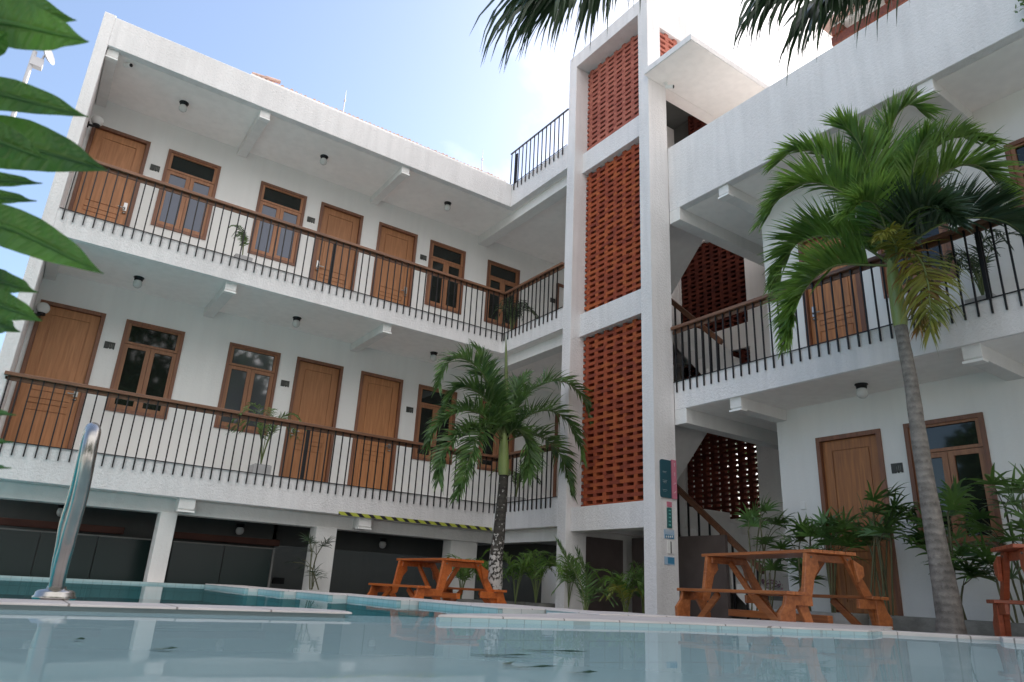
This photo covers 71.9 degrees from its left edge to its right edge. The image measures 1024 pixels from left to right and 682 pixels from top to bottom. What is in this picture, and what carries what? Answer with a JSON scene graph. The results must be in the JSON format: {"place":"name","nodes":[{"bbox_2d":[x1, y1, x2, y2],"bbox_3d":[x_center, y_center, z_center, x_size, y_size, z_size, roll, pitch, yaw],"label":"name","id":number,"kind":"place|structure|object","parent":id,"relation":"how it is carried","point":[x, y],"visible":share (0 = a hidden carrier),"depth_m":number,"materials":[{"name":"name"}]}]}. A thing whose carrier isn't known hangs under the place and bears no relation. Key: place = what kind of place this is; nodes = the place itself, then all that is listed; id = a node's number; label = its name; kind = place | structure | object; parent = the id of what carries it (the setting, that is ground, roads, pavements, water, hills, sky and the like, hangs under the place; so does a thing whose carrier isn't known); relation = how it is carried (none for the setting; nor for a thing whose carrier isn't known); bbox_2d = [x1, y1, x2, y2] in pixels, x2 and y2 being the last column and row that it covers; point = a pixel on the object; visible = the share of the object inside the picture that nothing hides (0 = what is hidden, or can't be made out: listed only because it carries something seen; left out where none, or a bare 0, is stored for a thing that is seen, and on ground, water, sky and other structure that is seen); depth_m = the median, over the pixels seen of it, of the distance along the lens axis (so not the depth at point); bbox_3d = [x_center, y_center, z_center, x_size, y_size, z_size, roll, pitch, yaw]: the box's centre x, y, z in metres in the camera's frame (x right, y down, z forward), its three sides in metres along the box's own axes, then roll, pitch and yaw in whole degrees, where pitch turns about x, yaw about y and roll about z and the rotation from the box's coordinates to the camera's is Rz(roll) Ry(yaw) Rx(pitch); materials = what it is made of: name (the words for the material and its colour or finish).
{"place":"outdoors","nodes":[
{"label":"outdoors","id":0,"kind":"place"},
{"bbox_2d":[0,578,508,617],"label":"pool water","id":1,"kind":"structure","parent":0,"point":[13,588],"depth_m":5.30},
{"bbox_2d":[0,0,832,502],"label":"sky","id":2,"kind":"structure","parent":0,"point":[413,70],"materials":[{"name":"blue"}]},
{"bbox_2d":[440,598,483,602],"bbox_3d":[-0.801,4.112,10.967,0.626,0.195,0.400,16,-23,-32],"label":"concrete planter","id":3,"kind":"object","parent":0,"point":[469,600],"visible":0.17,"depth_m":10.87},
{"bbox_2d":[439,553,480,598],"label":"feather palm","id":4,"kind":"object","parent":3,"relation":"on","point":[462,573],"visible":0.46,"depth_m":10.94,"materials":[{"name":"green plant"}]},
{"bbox_2d":[0,609,1023,681],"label":"pool water","id":5,"kind":"structure","parent":0,"point":[39,646],"depth_m":1.99,"materials":[{"name":"liquid"}]},
{"bbox_2d":[506,601,533,604],"bbox_3d":[0.026,4.242,11.211,0.640,0.195,0.400,16,-23,-32],"label":"concrete planter","id":6,"kind":"object","parent":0,"point":[517,602],"visible":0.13,"depth_m":11.05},
{"bbox_2d":[479,548,555,603],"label":"feather palm","id":7,"kind":"object","parent":6,"relation":"on","point":[517,569],"visible":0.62,"depth_m":11.24,"materials":[{"name":"green plant"}]},
{"bbox_2d":[525,602,554,607],"bbox_3d":[0.515,4.237,11.124,0.553,0.195,0.400,16,-23,-32],"label":"concrete planter","id":8,"kind":"object","parent":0,"point":[552,605],"visible":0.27,"depth_m":10.96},
{"bbox_2d":[503,548,556,602],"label":"feather palm","id":9,"kind":"object","parent":8,"relation":"on","point":[534,568],"visible":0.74,"depth_m":11.12,"materials":[{"name":"green plant"}]},
{"bbox_2d":[693,442,759,514],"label":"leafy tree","id":10,"kind":"object","parent":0,"point":[738,476],"visible":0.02,"depth_m":14.01,"materials":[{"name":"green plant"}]},
{"bbox_2d":[668,0,1023,622],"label":"hotel wing","id":11,"kind":"structure","parent":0,"point":[840,443],"depth_m":8.69,"materials":[{"name":"paint"}]},
{"bbox_2d":[798,221,866,344],"bbox_3d":[4.476,-0.599,9.815,0.150,2.051,0.860,16,-23,-32],"label":"door","id":12,"kind":"structure","parent":11,"relation":"in","point":[859,303],"depth_m":9.77,"materials":[{"name":"brown wood"}]},
{"bbox_2d":[671,204,1023,391],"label":"balcony railing","id":13,"kind":"object","parent":11,"relation":"attached to","point":[840,273],"visible":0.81,"depth_m":8.51,"materials":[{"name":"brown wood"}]},
{"bbox_2d":[815,428,903,615],"bbox_3d":[4.326,2.240,8.812,0.150,2.181,0.880,16,-23,-32],"label":"door","id":14,"kind":"structure","parent":11,"relation":"in","point":[845,462],"depth_m":8.88,"materials":[{"name":"brown wood"}]},
{"bbox_2d":[854,382,867,397],"bbox_3d":[4.275,0.612,8.623,0.156,0.182,0.156,16,-23,-32],"label":"ceiling lamp","id":15,"kind":"object","parent":11,"relation":"attached to","point":[861,390],"visible":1,"depth_m":8.58,"materials":[{"name":"glass"}]},
{"bbox_2d":[822,0,907,46],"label":"roof pavilion","id":16,"kind":"structure","parent":11,"relation":"on","point":[846,30],"depth_m":11.44,"materials":[{"name":"paint"}]},
{"bbox_2d":[877,175,956,298],"bbox_3d":[5.153,-1.327,9.069,0.122,1.450,0.880,16,-23,-32],"label":"window","id":17,"kind":"structure","parent":11,"relation":"in","point":[945,248],"depth_m":8.83,"materials":[{"name":"brown wood"}]},
{"bbox_2d":[903,412,1005,547],"bbox_3d":[5.009,1.597,8.019,0.122,1.450,0.880,16,-23,-32],"label":"window","id":18,"kind":"structure","parent":11,"relation":"in","point":[959,447],"depth_m":7.98,"materials":[{"name":"brown wood"}]},
{"bbox_2d":[965,293,996,305],"bbox_3d":[5.103,-0.354,7.605,0.280,0.200,0.280,16,-23,-32],"label":"plant pot","id":19,"kind":"object","parent":11,"relation":"on","point":[978,298],"visible":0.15,"depth_m":7.56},
{"bbox_2d":[920,229,1020,295],"bbox_3d":[4.990,-0.816,7.800,0.859,0.809,1.404,-2,-20,15],"label":"feather palm","id":20,"kind":"object","parent":19,"relation":"in","point":[975,265],"visible":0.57,"depth_m":7.76,"materials":[{"name":"green plant"}]},
{"bbox_2d":[1003,137,1023,201],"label":"window","id":21,"kind":"structure","parent":11,"relation":"in","point":[1020,142],"depth_m":8.22,"materials":[{"name":"brown wood"}]},
{"bbox_3d":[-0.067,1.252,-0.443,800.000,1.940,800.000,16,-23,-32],"label":"ground","id":22,"kind":"structure","parent":0,"visible":0},
{"bbox_2d":[10,50,54,116],"bbox_3d":[-12.771,-1.572,16.645,0.524,13.479,0.465,16,-23,-32],"label":"antenna mast","id":23,"kind":"object","parent":22,"relation":"on","point":[36,63],"visible":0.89,"depth_m":18.62,"materials":[{"name":"grey"}]},
{"bbox_2d":[0,0,108,468],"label":"leafy shrub","id":24,"kind":"object","parent":22,"relation":"on","point":[27,144],"visible":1,"depth_m":0.97,"materials":[{"name":"green plant"}]},
{"bbox_2d":[0,575,204,586],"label":"pool far wall","id":25,"kind":"structure","parent":22,"relation":"on","point":[92,580],"depth_m":9.13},
{"bbox_2d":[0,605,343,616],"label":"pool divider","id":26,"kind":"object","parent":22,"relation":"on","point":[64,608],"depth_m":3.01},
{"bbox_2d":[0,598,351,613],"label":"pool coping","id":27,"kind":"object","parent":26,"relation":"on","point":[6,601],"visible":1,"depth_m":3.04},
{"bbox_2d":[31,422,100,599],"bbox_3d":[-1.997,0.781,3.229,0.172,0.773,0.646,16,-23,-32],"label":"pool handrail","id":28,"kind":"object","parent":27,"relation":"on","point":[70,521],"visible":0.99,"depth_m":3.05,"materials":[{"name":"metal"}]},
{"bbox_2d":[296,592,332,598],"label":"pool edge tiles","id":29,"kind":"object","parent":22,"relation":"attached to","point":[314,595],"visible":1,"depth_m":7.26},
{"bbox_2d":[0,11,730,603],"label":"hotel wing","id":30,"kind":"structure","parent":22,"relation":"on","point":[200,329],"depth_m":12.49,"materials":[{"name":"paint"}]},
{"bbox_2d":[33,302,49,315],"bbox_3d":[-7.112,-0.461,10.665,0.215,0.268,0.187,16,-23,-32],"label":"wall lamp","id":31,"kind":"object","parent":30,"relation":"attached to","point":[42,308],"visible":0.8,"depth_m":10.62,"materials":[{"name":"grey"}]},
{"bbox_2d":[0,299,105,448],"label":"door","id":32,"kind":"structure","parent":30,"relation":"in","point":[64,345],"depth_m":10.81,"materials":[{"name":"brown wood"}]},
{"bbox_2d":[0,517,124,534],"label":"roller blind box","id":33,"kind":"object","parent":30,"relation":"attached to","point":[54,525],"visible":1,"depth_m":9.95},
{"bbox_2d":[0,528,151,581],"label":"glass partition","id":34,"kind":"object","parent":30,"relation":"on","point":[117,558],"visible":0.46,"depth_m":9.94,"materials":[{"name":"grey"}]},
{"bbox_2d":[87,115,103,127],"bbox_3d":[-6.889,-3.619,11.694,0.215,0.268,0.187,16,-23,-32],"label":"wall lamp","id":35,"kind":"object","parent":30,"relation":"attached to","point":[97,121],"visible":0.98,"depth_m":11.65,"materials":[{"name":"grey"}]},
{"bbox_2d":[68,125,150,226],"bbox_3d":[-6.835,-2.483,11.880,0.900,2.361,0.150,16,-23,-32],"label":"door","id":36,"kind":"structure","parent":30,"relation":"in","point":[111,146],"depth_m":11.99,"materials":[{"name":"brown wood"}]},
{"bbox_2d":[105,319,184,419],"bbox_3d":[-5.992,0.474,11.560,0.900,1.520,0.122,16,-23,-32],"label":"window","id":37,"kind":"structure","parent":30,"relation":"in","point":[165,345],"depth_m":11.56,"materials":[{"name":"brown wood"}]},
{"bbox_2d":[151,149,220,239],"bbox_3d":[-5.829,-2.605,12.648,0.900,1.520,0.122,16,-23,-32],"label":"window","id":38,"kind":"structure","parent":30,"relation":"in","point":[180,167],"depth_m":12.64,"materials":[{"name":"brown wood"}]},
{"bbox_2d":[165,541,274,587],"bbox_3d":[-4.501,3.573,10.929,1.541,0.813,0.034,16,-23,-32],"label":"glass partition","id":39,"kind":"object","parent":30,"relation":"on","point":[194,563],"visible":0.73,"depth_m":10.94,"materials":[{"name":"grey"}]},
{"bbox_2d":[173,531,279,545],"bbox_3d":[-4.549,3.169,11.284,1.650,0.100,0.120,16,-23,-32],"label":"roller blind box","id":40,"kind":"object","parent":30,"relation":"attached to","point":[221,538],"visible":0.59,"depth_m":11.21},
{"bbox_2d":[233,253,252,261],"bbox_3d":[-4.487,-1.282,11.693,0.280,0.206,0.280,16,-23,-32],"label":"plant pot","id":41,"kind":"object","parent":30,"relation":"on","point":[243,257],"visible":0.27,"depth_m":11.60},
{"bbox_2d":[229,224,249,254],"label":"feather palm","id":42,"kind":"object","parent":41,"relation":"on","point":[241,234],"visible":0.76,"depth_m":11.75,"materials":[{"name":"green plant"}]},
{"bbox_2d":[214,342,280,435],"bbox_3d":[-4.650,0.851,12.423,0.900,1.520,0.122,16,-23,-32],"label":"window","id":43,"kind":"structure","parent":30,"relation":"in","point":[250,373],"depth_m":12.44,"materials":[{"name":"brown wood"}]},
{"bbox_2d":[0,371,496,512],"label":"balcony railing","id":44,"kind":"object","parent":30,"relation":"attached to","point":[108,392],"visible":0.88,"depth_m":10.57,"materials":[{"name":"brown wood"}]},
{"bbox_2d":[249,463,271,474],"bbox_3d":[-3.983,2.064,11.137,0.280,0.206,0.280,16,-23,-32],"label":"plant pot","id":45,"kind":"object","parent":30,"relation":"on","point":[253,467],"visible":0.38,"depth_m":11.04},
{"bbox_2d":[227,402,306,463],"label":"feather palm","id":46,"kind":"object","parent":45,"relation":"in","point":[260,428],"visible":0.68,"depth_m":11.40,"materials":[{"name":"green plant"}]},
{"bbox_2d":[247,181,306,265],"bbox_3d":[-4.486,-2.229,13.511,0.900,1.520,0.122,16,-23,-32],"label":"window","id":47,"kind":"structure","parent":30,"relation":"in","point":[275,201],"depth_m":13.51,"materials":[{"name":"brown wood"}]},
{"bbox_2d":[60,159,505,340],"bbox_3d":[-3.250,-1.344,12.096,7.620,1.045,0.095,16,-23,-32],"label":"balcony railing","id":48,"kind":"object","parent":30,"relation":"attached to","point":[181,191],"visible":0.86,"depth_m":11.86,"materials":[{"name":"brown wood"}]},
{"bbox_2d":[284,531,335,589],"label":"fan palm","id":49,"kind":"object","parent":30,"relation":"on","point":[313,571],"visible":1,"depth_m":10.81,"materials":[{"name":"green plant"}]},
{"bbox_2d":[278,357,343,481],"bbox_3d":[-3.683,1.516,12.928,0.900,2.361,0.150,16,-23,-32],"label":"door","id":50,"kind":"structure","parent":30,"relation":"in","point":[315,396],"depth_m":12.98,"materials":[{"name":"brown wood"}]},
{"bbox_2d":[310,202,363,290],"bbox_3d":[-3.528,-1.556,14.008,0.900,2.361,0.150,16,-23,-32],"label":"door","id":51,"kind":"structure","parent":30,"relation":"in","point":[334,221],"depth_m":14.13,"materials":[{"name":"brown wood"}]},
{"bbox_2d":[347,371,403,490],"bbox_3d":[-2.644,1.808,13.597,0.900,2.361,0.150,16,-23,-32],"label":"door","id":52,"kind":"structure","parent":30,"relation":"in","point":[379,396],"depth_m":13.63,"materials":[{"name":"brown wood"}]},
{"bbox_2d":[370,222,417,307],"bbox_3d":[-2.497,-1.267,14.671,0.900,2.361,0.150,16,-23,-32],"label":"door","id":53,"kind":"structure","parent":30,"relation":"in","point":[391,240],"depth_m":14.79,"materials":[{"name":"brown wood"}]},
{"bbox_2d":[338,511,491,530],"bbox_3d":[-1.556,3.060,11.952,2.909,0.055,0.011,16,-23,-32],"label":"hazard tape","id":54,"kind":"object","parent":30,"relation":"attached to","point":[411,520],"visible":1,"depth_m":11.87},
{"bbox_2d":[412,384,456,464],"bbox_3d":[-1.588,1.709,14.392,0.900,1.520,0.122,16,-23,-32],"label":"window","id":55,"kind":"structure","parent":30,"relation":"in","point":[426,407],"depth_m":14.36,"materials":[{"name":"brown wood"}]},
{"bbox_2d":[424,240,465,314],"bbox_3d":[-1.474,-1.384,15.449,0.900,1.520,0.122,16,-23,-32],"label":"window","id":56,"kind":"structure","parent":30,"relation":"in","point":[445,258],"depth_m":15.45,"materials":[{"name":"brown wood"}]},
{"bbox_2d":[477,398,514,473],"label":"window","id":57,"kind":"structure","parent":30,"relation":"in","point":[494,446],"depth_m":15.05,"materials":[{"name":"brown wood"}]},
{"bbox_2d":[484,259,519,328],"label":"window","id":58,"kind":"structure","parent":30,"relation":"in","point":[501,277],"depth_m":16.25,"materials":[{"name":"brown wood"}]},
{"bbox_2d":[507,497,525,501],"bbox_3d":[0.072,3.079,13.401,0.280,0.206,0.280,16,-23,-32],"label":"plant pot","id":59,"kind":"object","parent":30,"relation":"on","point":[512,499],"visible":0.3,"depth_m":13.32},
{"bbox_2d":[488,463,540,496],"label":"feather palm","id":60,"kind":"object","parent":59,"relation":"in","point":[517,482],"visible":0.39,"depth_m":13.54,"materials":[{"name":"green plant"}]},
{"bbox_2d":[493,443,558,512],"bbox_3d":[0.214,2.410,12.258,0.095,1.050,1.900,16,-23,-32],"label":"balcony railing","id":61,"kind":"object","parent":30,"relation":"attached to","point":[514,454],"visible":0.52,"depth_m":12.09,"materials":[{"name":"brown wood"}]},
{"bbox_2d":[503,262,564,340],"bbox_3d":[0.380,-0.705,13.358,0.095,1.045,1.900,16,-23,-32],"label":"balcony railing","id":62,"kind":"object","parent":30,"relation":"attached to","point":[549,272],"visible":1,"depth_m":13.35,"materials":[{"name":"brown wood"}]},
{"bbox_2d":[510,109,568,189],"bbox_3d":[0.522,-3.865,14.520,0.050,1.005,1.980,16,-23,-32],"label":"balcony railing","id":63,"kind":"object","parent":30,"relation":"attached to","point":[516,167],"visible":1,"depth_m":14.53,"materials":[{"name":"black metal"}]},
{"bbox_2d":[553,414,559,496],"bbox_3d":[1.294,2.900,16.095,0.900,2.361,0.150,16,-23,-32],"label":"door","id":64,"kind":"structure","parent":30,"relation":"in","point":[556,419],"depth_m":15.78,"materials":[{"name":"brown wood"}]},
{"bbox_2d":[347,596,400,603],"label":"pool edge tiles","id":65,"kind":"object","parent":22,"relation":"attached to","point":[375,600],"visible":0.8,"depth_m":6.52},
{"bbox_2d":[367,558,506,603],"bbox_3d":[-1.028,3.342,9.599,1.460,0.710,1.420,16,-23,-33],"label":"picnic table","id":66,"kind":"object","parent":22,"relation":"on","point":[443,591],"visible":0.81,"depth_m":9.35,"materials":[{"name":"brown wood"}]},
{"bbox_2d":[419,601,502,612],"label":"pool edge tiles","id":67,"kind":"object","parent":22,"relation":"attached to","point":[475,608],"visible":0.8,"depth_m":5.68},
{"bbox_2d":[421,339,593,589],"bbox_3d":[0.021,1.913,10.533,3.214,4.149,1.252,16,-23,-32],"label":"palm tree","id":68,"kind":"object","parent":22,"relation":"on","point":[503,403],"visible":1,"depth_m":10.42,"materials":[{"name":"green plant"}]},
{"bbox_2d":[502,609,545,613],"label":"pool edge tiles","id":69,"kind":"object","parent":22,"relation":"attached to","point":[518,611],"visible":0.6,"depth_m":5.40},
{"bbox_2d":[531,554,602,606],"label":"feather palm","id":70,"kind":"object","parent":22,"relation":"on","point":[565,570],"visible":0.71,"depth_m":10.79,"materials":[{"name":"green plant"}]},
{"bbox_2d":[551,537,618,609],"bbox_3d":[0.923,3.311,9.813,0.944,1.110,0.716,16,-23,-32],"label":"feather palm","id":71,"kind":"object","parent":22,"relation":"on","point":[583,591],"visible":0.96,"depth_m":9.73,"materials":[{"name":"green plant"}]},
{"bbox_2d":[586,565,644,611],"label":"feather palm","id":72,"kind":"object","parent":22,"relation":"on","point":[618,579],"visible":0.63,"depth_m":9.98,"materials":[{"name":"green plant"}]},
{"bbox_2d":[599,580,644,611],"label":"feather palm","id":73,"kind":"object","parent":22,"relation":"on","point":[618,591],"visible":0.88,"depth_m":9.76,"materials":[{"name":"green plant"}]},
{"bbox_2d":[625,561,644,613],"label":"feather palm","id":74,"kind":"object","parent":22,"relation":"on","point":[641,572],"visible":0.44,"depth_m":9.93,"materials":[{"name":"green plant"}]},
{"bbox_2d":[436,617,895,635],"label":"pool edge tiles","id":75,"kind":"object","parent":22,"relation":"attached to","point":[482,620],"visible":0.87,"depth_m":4.18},
{"bbox_2d":[555,0,788,617],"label":"stair tower","id":76,"kind":"structure","parent":22,"relation":"on","point":[638,255],"depth_m":11.87,"materials":[{"name":"paint"}]},
{"bbox_2d":[659,459,676,499],"bbox_3d":[2.191,1.925,9.890,0.317,0.546,0.022,16,-23,-32],"label":"sign board","id":77,"kind":"object","parent":76,"relation":"attached to","point":[668,480],"visible":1,"depth_m":9.88,"materials":[{"name":"teal"}]},
{"bbox_2d":[667,501,671,527],"bbox_3d":[2.172,2.397,9.731,0.090,0.354,0.016,16,-23,-32],"label":"sign strip","id":78,"kind":"object","parent":76,"relation":"attached to","point":[669,517],"visible":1,"depth_m":9.72,"materials":[{"name":"teal"}]},
{"bbox_2d":[671,298,722,374],"bbox_3d":[3.022,-0.048,12.036,0.060,2.253,1.407,16,-23,-32],"label":"stair railing","id":79,"kind":"object","parent":76,"relation":"attached to","point":[682,310],"visible":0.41,"depth_m":11.85,"materials":[{"name":"brown wood"}]},
{"bbox_2d":[677,484,763,619],"bbox_3d":[3.010,3.128,10.708,0.060,2.426,1.901,16,-23,-32],"label":"stair railing","id":80,"kind":"object","parent":76,"relation":"attached to","point":[714,524],"visible":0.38,"depth_m":10.79,"materials":[{"name":"brown wood"}]},
{"bbox_2d":[470,0,909,86],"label":"palm tree","id":81,"kind":"object","parent":22,"relation":"on","point":[819,13],"visible":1,"depth_m":3.08,"materials":[{"name":"green plant"}]},
{"bbox_2d":[730,579,786,619],"bbox_3d":[3.596,3.921,10.553,0.440,0.718,0.890,16,-23,-32],"label":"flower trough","id":82,"kind":"object","parent":22,"relation":"on","point":[741,604],"visible":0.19,"depth_m":10.44,"materials":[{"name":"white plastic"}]},
{"bbox_2d":[675,549,892,629],"bbox_3d":[2.611,2.546,7.000,1.285,0.845,1.680,10,-21,-19],"label":"picnic table","id":83,"kind":"object","parent":22,"relation":"on","point":[813,562],"visible":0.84,"depth_m":6.54,"materials":[{"name":"brown wood"}]},
{"bbox_2d":[773,609,869,624],"bbox_3d":[3.589,3.300,8.175,0.500,0.305,1.097,16,-23,-32],"label":"concrete planter","id":84,"kind":"object","parent":22,"relation":"on","point":[840,618],"visible":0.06,"depth_m":7.78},
{"bbox_2d":[733,494,806,610],"bbox_3d":[3.294,2.668,8.980,0.782,1.484,0.962,16,-23,-32],"label":"fan palm","id":85,"kind":"object","parent":84,"relation":"on","point":[752,518],"visible":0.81,"depth_m":8.96,"materials":[{"name":"green plant"}]},
{"bbox_2d":[772,513,839,610],"bbox_3d":[3.527,2.639,8.409,0.789,1.184,0.959,11,-21,-21],"label":"fan palm","id":86,"kind":"object","parent":84,"relation":"on","point":[802,532],"visible":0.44,"depth_m":8.51,"materials":[{"name":"green plant"}]},
{"bbox_2d":[797,506,868,612],"bbox_3d":[3.760,2.556,8.278,0.629,1.276,0.928,16,-23,-32],"label":"fan palm","id":87,"kind":"object","parent":84,"relation":"on","point":[841,527],"visible":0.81,"depth_m":8.21,"materials":[{"name":"green plant"}]},
{"bbox_2d":[748,82,1023,634],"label":"palm tree","id":88,"kind":"object","parent":22,"relation":"on","point":[895,203],"visible":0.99,"depth_m":7.27,"materials":[{"name":"green plant"}]},
{"bbox_2d":[880,630,999,640],"bbox_3d":[3.847,2.480,5.027,2.639,0.659,0.333,2,-19,3],"label":"pool coping","id":89,"kind":"object","parent":22,"relation":"on","point":[941,635],"visible":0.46,"depth_m":5.11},
{"bbox_2d":[869,615,1011,635],"bbox_3d":[4.345,2.973,7.142,0.500,0.310,1.198,16,-23,-32],"label":"concrete planter","id":90,"kind":"object","parent":22,"relation":"on","point":[926,624],"visible":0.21,"depth_m":7.04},
{"bbox_2d":[845,480,925,618],"bbox_3d":[4.191,2.301,7.781,0.838,1.469,1.031,1,-20,5],"label":"fan palm","id":91,"kind":"object","parent":90,"relation":"on","point":[871,532],"visible":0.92,"depth_m":7.77,"materials":[{"name":"green plant"}]},
{"bbox_2d":[891,475,997,619],"bbox_3d":[4.521,2.147,7.325,0.765,1.491,1.000,16,-23,-32],"label":"fan palm","id":92,"kind":"object","parent":90,"relation":"on","point":[953,497],"visible":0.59,"depth_m":7.29,"materials":[{"name":"green plant"}]},
{"bbox_2d":[986,544,1023,636],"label":"picnic table","id":93,"kind":"object","parent":22,"relation":"on","point":[1001,605],"visible":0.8,"depth_m":5.82,"materials":[{"name":"orange wood"}]},
{"bbox_2d":[999,636,1023,643],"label":"pool coping","id":94,"kind":"object","parent":22,"relation":"on","point":[1008,639],"visible":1,"depth_m":4.76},
{"bbox_2d":[1010,623,1023,636],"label":"concrete planter","id":95,"kind":"object","parent":22,"relation":"on","point":[1017,629],"visible":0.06,"depth_m":6.42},
{"bbox_2d":[950,461,1023,622],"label":"fan palm","id":96,"kind":"object","parent":95,"relation":"on","point":[1015,486],"visible":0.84,"depth_m":6.84,"materials":[{"name":"green plant"}]},
{"bbox_3d":[-0.027,0.010,14.676,0.280,0.206,0.280,16,-23,-32],"label":"plant pot","id":97,"kind":"object","parent":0,"visible":0},
{"bbox_2d":[493,297,538,329],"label":"feather palm","id":98,"kind":"object","parent":97,"relation":"in","point":[514,311],"visible":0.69,"depth_m":14.80,"materials":[{"name":"green plant"}]},
{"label":"pool rim","id":99,"kind":"structure","parent":0,"visible":0},
{"bbox_2d":[208,584,288,589],"bbox_3d":[-3.459,3.175,9.122,0.530,0.008,2.006,16,-23,-32],"label":"pool coping","id":100,"kind":"object","parent":99,"relation":"on","point":[244,586],"visible":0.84,"depth_m":8.96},
{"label":"pool rim","id":101,"kind":"structure","parent":0,"visible":0},
{"bbox_2d":[296,591,373,595],"bbox_3d":[-1.827,2.688,7.497,0.627,0.008,0.976,16,-23,-32],"label":"pool coping","id":102,"kind":"object","parent":101,"relation":"on","point":[329,593],"visible":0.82,"depth_m":7.39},
{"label":"pool rim","id":103,"kind":"structure","parent":0,"visible":0},
{"bbox_2d":[347,595,455,601],"bbox_3d":[-1.050,2.481,6.794,0.682,0.008,1.126,16,-23,-32],"label":"pool coping","id":104,"kind":"object","parent":103,"relation":"on","point":[399,598],"visible":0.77,"depth_m":6.66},
{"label":"pool rim","id":105,"kind":"structure","parent":0,"visible":0},
{"bbox_2d":[419,600,588,610],"bbox_3d":[-0.081,2.265,6.037,0.952,0.008,1.286,16,-23,-32],"label":"pool coping","id":106,"kind":"object","parent":105,"relation":"on","point":[501,606],"visible":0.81,"depth_m":5.86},
{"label":"pool rim","id":107,"kind":"structure","parent":0,"visible":0},
{"bbox_2d":[545,609,679,617],"bbox_3d":[0.779,2.116,5.486,0.832,0.008,0.646,16,-23,-32],"label":"pool coping","id":108,"kind":"object","parent":107,"relation":"on","point":[611,613],"visible":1,"depth_m":5.35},
{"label":"pool rim","id":109,"kind":"structure","parent":0,"visible":0},
{"bbox_2d":[438,613,892,631],"bbox_3d":[1.382,2.019,5.090,4.769,0.012,1.673,16,-23,-32],"label":"pool coping","id":110,"kind":"object","parent":109,"relation":"on","point":[688,620],"visible":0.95,"depth_m":4.64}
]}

